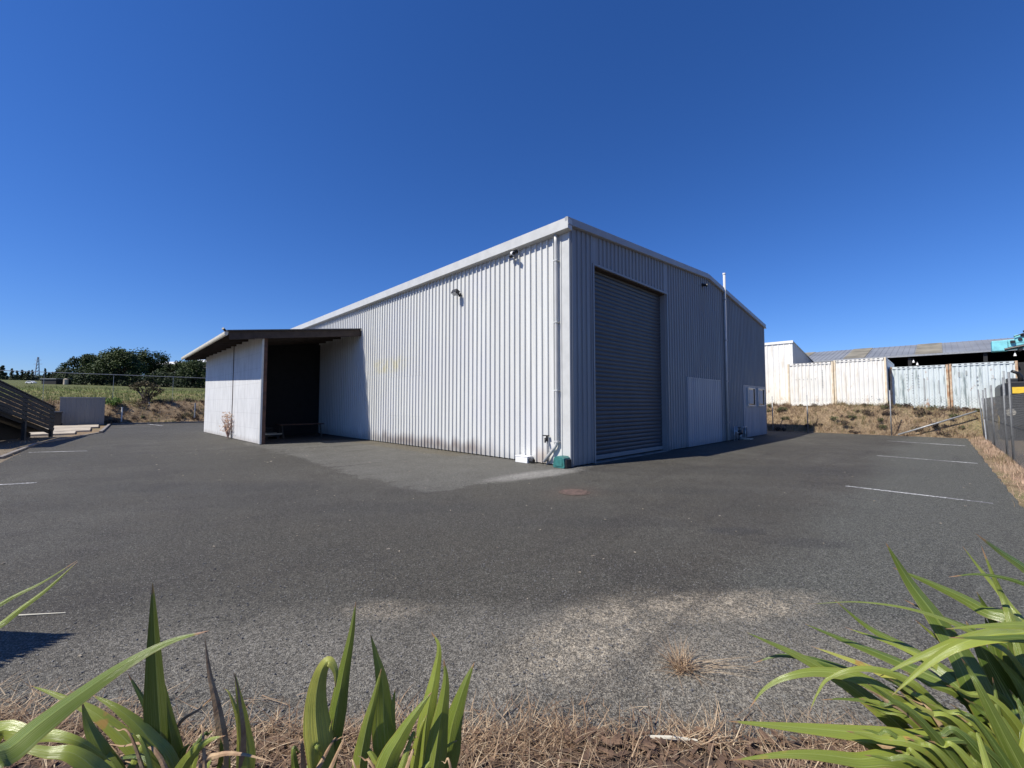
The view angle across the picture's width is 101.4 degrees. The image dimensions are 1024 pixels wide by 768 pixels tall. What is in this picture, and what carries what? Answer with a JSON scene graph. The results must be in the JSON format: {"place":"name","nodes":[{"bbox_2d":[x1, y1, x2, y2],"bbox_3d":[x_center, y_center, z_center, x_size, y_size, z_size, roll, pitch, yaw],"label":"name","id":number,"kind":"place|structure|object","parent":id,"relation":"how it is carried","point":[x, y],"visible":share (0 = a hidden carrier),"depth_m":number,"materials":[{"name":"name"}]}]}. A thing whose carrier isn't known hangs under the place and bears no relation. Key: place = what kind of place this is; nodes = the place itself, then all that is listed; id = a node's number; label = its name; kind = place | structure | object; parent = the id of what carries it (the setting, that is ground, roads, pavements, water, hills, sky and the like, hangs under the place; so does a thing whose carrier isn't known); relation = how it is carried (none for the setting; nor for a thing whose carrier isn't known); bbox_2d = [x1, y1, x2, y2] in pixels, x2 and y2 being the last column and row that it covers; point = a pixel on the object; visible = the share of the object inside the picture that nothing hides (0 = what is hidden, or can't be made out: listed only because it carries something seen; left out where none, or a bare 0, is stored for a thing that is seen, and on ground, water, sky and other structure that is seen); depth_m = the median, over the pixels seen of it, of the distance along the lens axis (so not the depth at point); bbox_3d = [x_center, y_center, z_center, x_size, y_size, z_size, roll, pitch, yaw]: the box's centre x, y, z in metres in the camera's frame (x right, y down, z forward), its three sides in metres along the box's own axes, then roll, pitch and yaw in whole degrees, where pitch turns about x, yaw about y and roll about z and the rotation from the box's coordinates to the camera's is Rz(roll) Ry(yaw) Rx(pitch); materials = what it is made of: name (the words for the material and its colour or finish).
{"place":"outdoors","nodes":[
{"label":"outdoors","id":0,"kind":"place"},
{"bbox_2d":[6,395,204,425],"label":"bank grass","id":1,"kind":"structure","parent":0,"point":[130,402],"depth_m":36.24,"materials":[{"name":"plant"}]},
{"bbox_2d":[265,427,272,432],"bbox_3d":[-12.369,2.372,20.710,0.820,0.450,0.620,3,-4,-44],"label":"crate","id":2,"kind":"object","parent":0,"point":[267,430],"visible":0.28,"depth_m":20.67,"materials":[{"name":"black"}]},
{"bbox_2d":[265,432,281,435],"bbox_3d":[-11.471,2.350,19.490,1.260,0.105,0.880,3,-4,-44],"label":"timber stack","id":3,"kind":"object","parent":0,"point":[273,434],"visible":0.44,"depth_m":19.42,"materials":[{"name":"black wood"}]},
{"bbox_2d":[0,430,970,458],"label":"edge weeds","id":4,"kind":"object","parent":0,"point":[767,430],"visible":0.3,"depth_m":19.85,"materials":[{"name":"plant"}]},
{"bbox_2d":[0,380,1023,735],"bbox_3d":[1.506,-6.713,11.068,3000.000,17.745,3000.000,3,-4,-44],"label":"ground","id":5,"kind":"structure","parent":0,"point":[174,410],"depth_m":24.30,"materials":[{"name":"brown soil"}]},
{"bbox_2d":[0,365,8,379],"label":"conifer tree","id":6,"kind":"object","parent":5,"relation":"on","point":[3,374],"visible":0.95,"depth_m":290.34,"materials":[{"name":"green plant"}]},
{"bbox_2d":[9,368,14,379],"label":"conifer tree","id":7,"kind":"object","parent":5,"relation":"on","point":[11,374],"visible":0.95,"depth_m":290.38,"materials":[{"name":"green plant"}]},
{"bbox_2d":[13,370,18,379],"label":"conifer tree","id":8,"kind":"object","parent":5,"relation":"on","point":[15,376],"visible":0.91,"depth_m":290.44,"materials":[{"name":"green plant"}]},
{"bbox_2d":[17,370,23,379],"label":"conifer tree","id":9,"kind":"object","parent":5,"relation":"on","point":[20,376],"visible":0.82,"depth_m":290.24,"materials":[{"name":"green plant"}]},
{"bbox_2d":[0,380,55,440],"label":"access ramp","id":10,"kind":"structure","parent":5,"relation":"on","point":[12,427],"depth_m":18.86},
{"bbox_2d":[25,370,30,379],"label":"conifer tree","id":11,"kind":"object","parent":5,"relation":"on","point":[27,375],"visible":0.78,"depth_m":290.09,"materials":[{"name":"green plant"}]},
{"bbox_2d":[29,370,34,379],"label":"conifer tree","id":12,"kind":"object","parent":5,"relation":"on","point":[32,376],"visible":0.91,"depth_m":290.55,"materials":[{"name":"green plant"}]},
{"bbox_2d":[35,357,39,380],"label":"power pylon","id":13,"kind":"object","parent":5,"relation":"on","point":[37,361],"visible":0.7,"depth_m":300.84,"materials":[{"name":"metal"}]},
{"bbox_2d":[0,432,99,458],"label":"kerb","id":14,"kind":"structure","parent":5,"relation":"on","point":[16,451],"depth_m":15.86,"materials":[{"name":"concrete"}]},
{"bbox_2d":[29,431,75,435],"bbox_3d":[-25.322,2.730,22.692,2.330,0.170,2.627,3,-4,-44],"label":"concrete pad","id":15,"kind":"object","parent":5,"relation":"on","point":[54,433],"visible":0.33,"depth_m":22.38,"materials":[{"name":"white concrete"}]},
{"bbox_2d":[40,378,72,384],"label":"farm shed","id":16,"kind":"structure","parent":5,"relation":"on","point":[50,380],"depth_m":86.14,"materials":[{"name":"grey metal"}]},
{"bbox_2d":[0,374,115,382],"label":"wood","id":17,"kind":"object","parent":5,"relation":"on","point":[38,377],"visible":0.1,"depth_m":292.51,"materials":[{"name":"green plant"}]},
{"bbox_2d":[63,378,68,384],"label":"water tank","id":18,"kind":"object","parent":5,"relation":"on","point":[64,382],"visible":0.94,"depth_m":85.84,"materials":[{"name":"concrete"}]},
{"bbox_2d":[46,427,90,431],"bbox_3d":[-27.652,2.873,25.711,2.526,0.180,4.465,3,-4,-44],"label":"concrete pad","id":19,"kind":"object","parent":5,"relation":"on","point":[83,429],"visible":0.4,"depth_m":25.52,"materials":[{"name":"beige concrete"}]},
{"bbox_2d":[54,354,98,379],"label":"evergreen tree","id":20,"kind":"object","parent":5,"relation":"on","point":[73,360],"visible":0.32,"depth_m":94.91,"materials":[{"name":"green plant"}]},
{"bbox_2d":[54,425,98,428],"bbox_3d":[-30.594,3.041,29.244,2.450,0.190,4.300,3,-4,-44],"label":"concrete pad","id":21,"kind":"object","parent":5,"relation":"on","point":[76,426],"visible":0.37,"depth_m":28.82,"materials":[{"name":"beige concrete"}]},
{"bbox_2d":[54,411,62,425],"bbox_3d":[-32.860,2.502,30.198,0.600,1.060,0.670,3,-4,-44],"label":"wheelie bin","id":22,"kind":"object","parent":21,"relation":"on","point":[58,418],"visible":0.54,"depth_m":30.10,"materials":[{"name":"black plastic"}]},
{"bbox_2d":[60,397,105,424],"bbox_3d":[-33.203,2.095,32.414,2.450,2.130,2.070,3,-4,-44],"label":"steel enclosure","id":23,"kind":"object","parent":5,"relation":"on","point":[83,410],"visible":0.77,"depth_m":31.70,"materials":[{"name":"grey metal"}]},
{"bbox_2d":[76,352,121,384],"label":"evergreen tree","id":24,"kind":"object","parent":5,"relation":"on","point":[85,365],"visible":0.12,"depth_m":95.60,"materials":[{"name":"green plant"}]},
{"bbox_2d":[0,384,204,402],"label":"field grass","id":25,"kind":"structure","parent":5,"relation":"on","point":[111,393],"depth_m":48.49,"materials":[{"name":"green plant"}]},
{"bbox_2d":[0,370,205,402],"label":"chain link fence","id":26,"kind":"object","parent":5,"relation":"on","point":[101,381],"visible":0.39,"depth_m":35.10,"materials":[{"name":"metal"}]},
{"bbox_2d":[105,397,122,406],"bbox_3d":[-33.236,1.471,34.942,1.194,0.906,1.522,2,-3,-34],"label":"green bush","id":27,"kind":"object","parent":5,"relation":"on","point":[115,400],"visible":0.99,"depth_m":34.95,"materials":[{"name":"green plant"}]},
{"bbox_2d":[37,397,204,422],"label":"bank weeds","id":28,"kind":"object","parent":5,"relation":"on","point":[160,401],"visible":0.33,"depth_m":37.08,"materials":[{"name":"brown plant"}]},
{"bbox_2d":[85,346,158,385],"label":"evergreen tree","id":29,"kind":"object","parent":5,"relation":"on","point":[129,361],"visible":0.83,"depth_m":89.42,"materials":[{"name":"green plant"}]},
{"bbox_2d":[58,366,205,387],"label":"hedge","id":30,"kind":"object","parent":5,"relation":"on","point":[122,377],"visible":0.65,"depth_m":89.05,"materials":[{"name":"green plant"}]},
{"bbox_2d":[129,381,163,402],"bbox_3d":[-32.748,0.838,37.480,3.040,2.405,0.926,0,-3,-5],"label":"spreading shrub","id":31,"kind":"object","parent":5,"relation":"on","point":[146,396],"visible":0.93,"depth_m":37.45,"materials":[{"name":"green plant"}]},
{"bbox_2d":[138,348,172,382],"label":"evergreen tree","id":32,"kind":"object","parent":5,"relation":"on","point":[162,360],"visible":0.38,"depth_m":96.61,"materials":[{"name":"green plant"}]},
{"bbox_2d":[112,421,203,424],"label":"kerb","id":33,"kind":"structure","parent":5,"relation":"on","point":[158,422],"depth_m":35.08,"materials":[{"name":"concrete"}]},
{"bbox_2d":[152,360,194,385],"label":"evergreen tree","id":34,"kind":"object","parent":5,"relation":"on","point":[170,367],"visible":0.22,"depth_m":93.25,"materials":[{"name":"green plant"}]},
{"bbox_2d":[174,359,205,387],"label":"evergreen tree","id":35,"kind":"object","parent":5,"relation":"on","point":[194,366],"visible":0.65,"depth_m":89.78,"materials":[{"name":"green plant"}]},
{"bbox_2d":[0,726,868,767],"bbox_3d":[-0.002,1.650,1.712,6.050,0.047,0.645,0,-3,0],"label":"bark mulch","id":36,"kind":"object","parent":5,"relation":"on","point":[662,741],"visible":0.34,"depth_m":1.90,"materials":[{"name":"brown wood"}]},
{"bbox_2d":[0,561,206,767],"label":"flax plant","id":37,"kind":"object","parent":36,"relation":"on","point":[18,745],"visible":1,"depth_m":1.07,"materials":[{"name":"green plant"}]},
{"bbox_2d":[0,583,271,767],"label":"flax plant","id":38,"kind":"object","parent":36,"relation":"on","point":[151,739],"visible":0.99,"depth_m":1.40,"materials":[{"name":"green plant"}]},
{"bbox_2d":[291,602,355,767],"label":"flax plant","id":39,"kind":"object","parent":36,"relation":"on","point":[323,726],"visible":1,"depth_m":1.44,"materials":[{"name":"green plant"}]},
{"bbox_2d":[347,632,474,767],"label":"flax plant","id":40,"kind":"object","parent":36,"relation":"on","point":[440,743],"visible":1,"depth_m":1.44,"materials":[{"name":"green plant"}]},
{"bbox_2d":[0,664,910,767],"bbox_3d":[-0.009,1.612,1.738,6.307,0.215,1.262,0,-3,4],"label":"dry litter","id":41,"kind":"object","parent":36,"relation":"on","point":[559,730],"visible":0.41,"depth_m":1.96,"materials":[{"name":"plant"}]},
{"bbox_2d":[643,735,697,741],"bbox_3d":[0.740,1.662,1.961,0.244,0.028,0.017,0,-3,9],"label":"dry stick","id":42,"kind":"object","parent":36,"relation":"on","point":[666,736],"visible":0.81,"depth_m":1.96,"materials":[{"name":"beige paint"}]},
{"bbox_2d":[729,533,1023,767],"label":"flax plant","id":43,"kind":"object","parent":36,"relation":"on","point":[987,691],"visible":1,"depth_m":1.41,"materials":[{"name":"green plant"}]},
{"bbox_2d":[0,423,1023,741],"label":"yard","id":44,"kind":"structure","parent":5,"relation":"on","point":[114,515],"depth_m":4.17,"materials":[{"name":"grey asphalt"}]},
{"bbox_2d":[18,612,65,615],"bbox_3d":[-3.575,1.750,3.188,0.313,0.010,0.012,0,-3,-7],"label":"painted line","id":45,"kind":"object","parent":44,"relation":"on","point":[39,614],"visible":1,"depth_m":3.18,"materials":[{"name":"beige paint"}]},
{"bbox_2d":[219,412,232,437],"bbox_3d":[-13.482,1.937,19.810,0.611,1.284,1.434,3,-4,-44],"label":"dried weed","id":46,"kind":"object","parent":44,"relation":"on","point":[227,428],"visible":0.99,"depth_m":19.67,"materials":[{"name":"brown plant"}]},
{"bbox_2d":[181,327,361,444],"bbox_3d":[-13.259,0.100,22.018,5.355,5.157,12.495,3,-4,-44],"label":"lean to","id":47,"kind":"object","parent":44,"relation":"on","point":[258,381],"visible":0.98,"depth_m":21.28,"materials":[{"name":"beige paint"}]},
{"bbox_2d":[276,423,323,438],"bbox_3d":[-10.149,2.240,20.087,2.000,0.667,0.707,3,-4,-44],"label":"trestle table","id":48,"kind":"object","parent":47,"relation":"on","point":[281,425],"visible":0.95,"depth_m":19.96,"materials":[{"name":"metal"}]},
{"bbox_2d":[1,549,965,736],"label":"loose chips","id":49,"kind":"object","parent":44,"relation":"on","point":[586,694],"visible":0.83,"depth_m":2.80,"materials":[{"name":"gravel"}]},
{"bbox_2d":[1,442,970,656],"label":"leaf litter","id":50,"kind":"object","parent":44,"relation":"on","point":[413,498],"visible":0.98,"depth_m":6.01,"materials":[{"name":"brown plant"}]},
{"bbox_2d":[515,455,534,462],"bbox_3d":[0.381,2.077,11.577,0.240,0.185,0.624,3,-4,-44],"label":"floor trap","id":51,"kind":"object","parent":44,"relation":"on","point":[524,458],"visible":1,"depth_m":11.49,"materials":[{"name":"white paint"}]},
{"bbox_2d":[291,216,766,466],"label":"industrial shed","id":52,"kind":"structure","parent":44,"relation":"on","point":[578,342],"depth_m":13.96,"materials":[{"name":"paint"}]},
{"bbox_2d":[451,289,460,296],"bbox_3d":[-1.854,-3.066,14.069,0.316,0.203,0.260,3,-4,-44],"label":"floodlight","id":53,"kind":"object","parent":52,"relation":"attached to","point":[454,292],"visible":1,"depth_m":13.97,"materials":[{"name":"white plastic"}]},
{"bbox_2d":[509,250,517,257],"bbox_3d":[0.060,-3.829,12.185,0.228,0.278,0.380,1,-3,-19],"label":"security camera","id":54,"kind":"object","parent":52,"relation":"attached to","point":[514,252],"visible":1,"depth_m":12.21,"materials":[{"name":"white plastic"}]},
{"bbox_2d":[594,271,662,459],"bbox_3d":[3.686,-0.529,13.152,4.350,5.426,0.060,3,-4,-44],"label":"roller door","id":55,"kind":"structure","parent":52,"relation":"in","point":[627,316],"depth_m":13.04,"materials":[{"name":"metal"}]},
{"bbox_2d":[686,377,721,446],"bbox_3d":[7.703,1.089,16.692,3.370,2.600,0.061,3,-4,-44],"label":"sheeted doorway","id":56,"kind":"structure","parent":52,"relation":"in","point":[703,396],"depth_m":16.52,"materials":[{"name":"metal"}]},
{"bbox_2d":[747,387,755,405],"bbox_3d":[11.795,0.642,20.651,1.120,0.920,0.085,3,-4,-44],"label":"window","id":57,"kind":"structure","parent":52,"relation":"in","point":[751,395],"depth_m":20.60,"materials":[{"name":"glass"}]},
{"bbox_2d":[743,385,766,437],"bbox_3d":[12.267,1.357,21.134,3.560,2.500,0.061,3,-4,-44],"label":"door","id":58,"kind":"structure","parent":52,"relation":"in","point":[754,416],"depth_m":20.97,"materials":[{"name":"metal"}]},
{"bbox_2d":[757,388,764,405],"bbox_3d":[12.933,0.697,21.760,1.060,0.920,0.085,3,-4,-44],"label":"window","id":59,"kind":"structure","parent":52,"relation":"in","point":[760,392],"depth_m":21.68,"materials":[{"name":"glass"}]},
{"bbox_2d":[553,455,570,468],"bbox_3d":[1.278,1.978,10.636,0.295,0.290,0.410,3,-4,-44],"label":"meter box","id":60,"kind":"object","parent":44,"relation":"on","point":[563,462],"visible":1,"depth_m":10.52,"materials":[{"name":"teal plastic"}]},
{"bbox_2d":[558,489,589,494],"bbox_3d":[1.136,1.982,7.637,0.580,0.030,0.580,3,-4,-44],"label":"manhole cover","id":61,"kind":"object","parent":44,"relation":"on","point":[573,492],"visible":0.95,"depth_m":7.59,"materials":[{"name":"metal"}]},
{"bbox_2d":[650,635,780,693],"bbox_3d":[1.184,1.648,2.468,0.735,0.211,0.500,-1,-3,19],"label":"dead grass tuft","id":62,"kind":"object","parent":44,"relation":"on","point":[680,664],"visible":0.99,"depth_m":2.54,"materials":[{"name":"plant"}]},
{"bbox_2d":[733,426,746,440],"bbox_3d":[10.433,2.226,19.064,1.715,0.620,0.236,3,-4,-44],"label":"backflow valve","id":63,"kind":"object","parent":44,"relation":"on","point":[739,432],"visible":0.98,"depth_m":18.88,"materials":[{"name":"metal"}]},
{"bbox_2d":[848,486,992,503],"bbox_3d":[7.166,1.966,7.498,0.099,0.001,1.905,2,-4,-40],"label":"painted line","id":64,"kind":"object","parent":44,"relation":"on","point":[920,494],"visible":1,"depth_m":7.36,"materials":[{"name":"paint"}]},
{"bbox_2d":[765,340,813,404],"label":"annex building","id":65,"kind":"structure","parent":5,"relation":"on","point":[780,356],"depth_m":29.03,"materials":[{"name":"paint"}]},
{"bbox_2d":[787,361,834,405],"bbox_3d":[20.761,0.114,28.245,6.006,2.680,2.360,3,-4,-44],"label":"shipping container","id":66,"kind":"object","parent":5,"relation":"on","point":[813,381],"visible":0.69,"depth_m":26.14,"materials":[{"name":"white metal"}]},
{"bbox_2d":[833,357,893,405],"bbox_3d":[22.437,-0.001,26.530,6.006,2.740,2.380,3,-4,-44],"label":"shipping container","id":67,"kind":"object","parent":5,"relation":"on","point":[867,380],"visible":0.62,"depth_m":24.42,"materials":[{"name":"white metal"}]},
{"bbox_2d":[768,390,978,436],"bbox_3d":[12.104,1.923,29.521,0.052,2.450,27.803,3,-4,-44],"label":"chain link fence","id":68,"kind":"object","parent":5,"relation":"on","point":[890,399],"visible":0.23,"depth_m":22.22,"materials":[{"name":"metal"}]},
{"bbox_2d":[767,401,992,437],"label":"bank weeds","id":69,"kind":"object","parent":5,"relation":"on","point":[888,413],"visible":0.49,"depth_m":22.87,"materials":[{"name":"brown plant"}]},
{"bbox_2d":[766,400,1023,440],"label":"bank grass","id":70,"kind":"structure","parent":5,"relation":"on","point":[816,407],"depth_m":22.99,"materials":[{"name":"brown plant"}]},
{"bbox_2d":[806,338,1023,376],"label":"long open shed","id":71,"kind":"structure","parent":5,"relation":"on","point":[975,351],"depth_m":36.34,"materials":[{"name":"metal"}]},
{"bbox_2d":[889,364,949,408],"bbox_3d":[24.781,0.314,25.399,6.006,2.460,2.350,3,-4,-44],"label":"shipping container","id":72,"kind":"object","parent":5,"relation":"on","point":[910,384],"visible":0.77,"depth_m":23.28,"materials":[{"name":"white metal"}]},
{"bbox_2d":[898,411,976,434],"bbox_3d":[21.260,1.970,20.978,3.116,1.294,0.080,-1,-3,21],"label":"fallen pole","id":73,"kind":"object","parent":5,"relation":"on","point":[936,423],"visible":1,"depth_m":20.96,"materials":[{"name":"metal"}]},
{"bbox_2d":[948,361,1017,408],"bbox_3d":[26.450,0.221,23.690,6.006,2.480,2.370,3,-4,-44],"label":"shipping container","id":74,"kind":"object","parent":5,"relation":"on","point":[967,381],"visible":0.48,"depth_m":21.82,"materials":[{"name":"white metal"}]},
{"bbox_2d":[970,435,1023,506],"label":"verge grass","id":75,"kind":"structure","parent":5,"relation":"on","point":[1012,467],"depth_m":11.31,"materials":[{"name":"beige plant"}]},
{"bbox_2d":[977,372,1023,467],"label":"chain link fence","id":76,"kind":"object","parent":5,"relation":"on","point":[986,419],"visible":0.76,"depth_m":12.63,"materials":[{"name":"metal"}]},
{"bbox_2d":[991,330,1023,351],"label":"boom lift","id":77,"kind":"object","parent":5,"relation":"on","point":[1016,343],"visible":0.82,"depth_m":25.74,"materials":[{"name":"teal paint"}]},
{"bbox_2d":[995,370,1023,438],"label":"wheel loader","id":78,"kind":"object","parent":5,"relation":"on","point":[1017,385],"visible":0.27,"depth_m":18.85,"materials":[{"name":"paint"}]},
{"bbox_2d":[0,0,1023,378],"label":"sky","id":79,"kind":"structure","parent":0,"point":[174,174],"materials":[{"name":"blue"}]}
]}

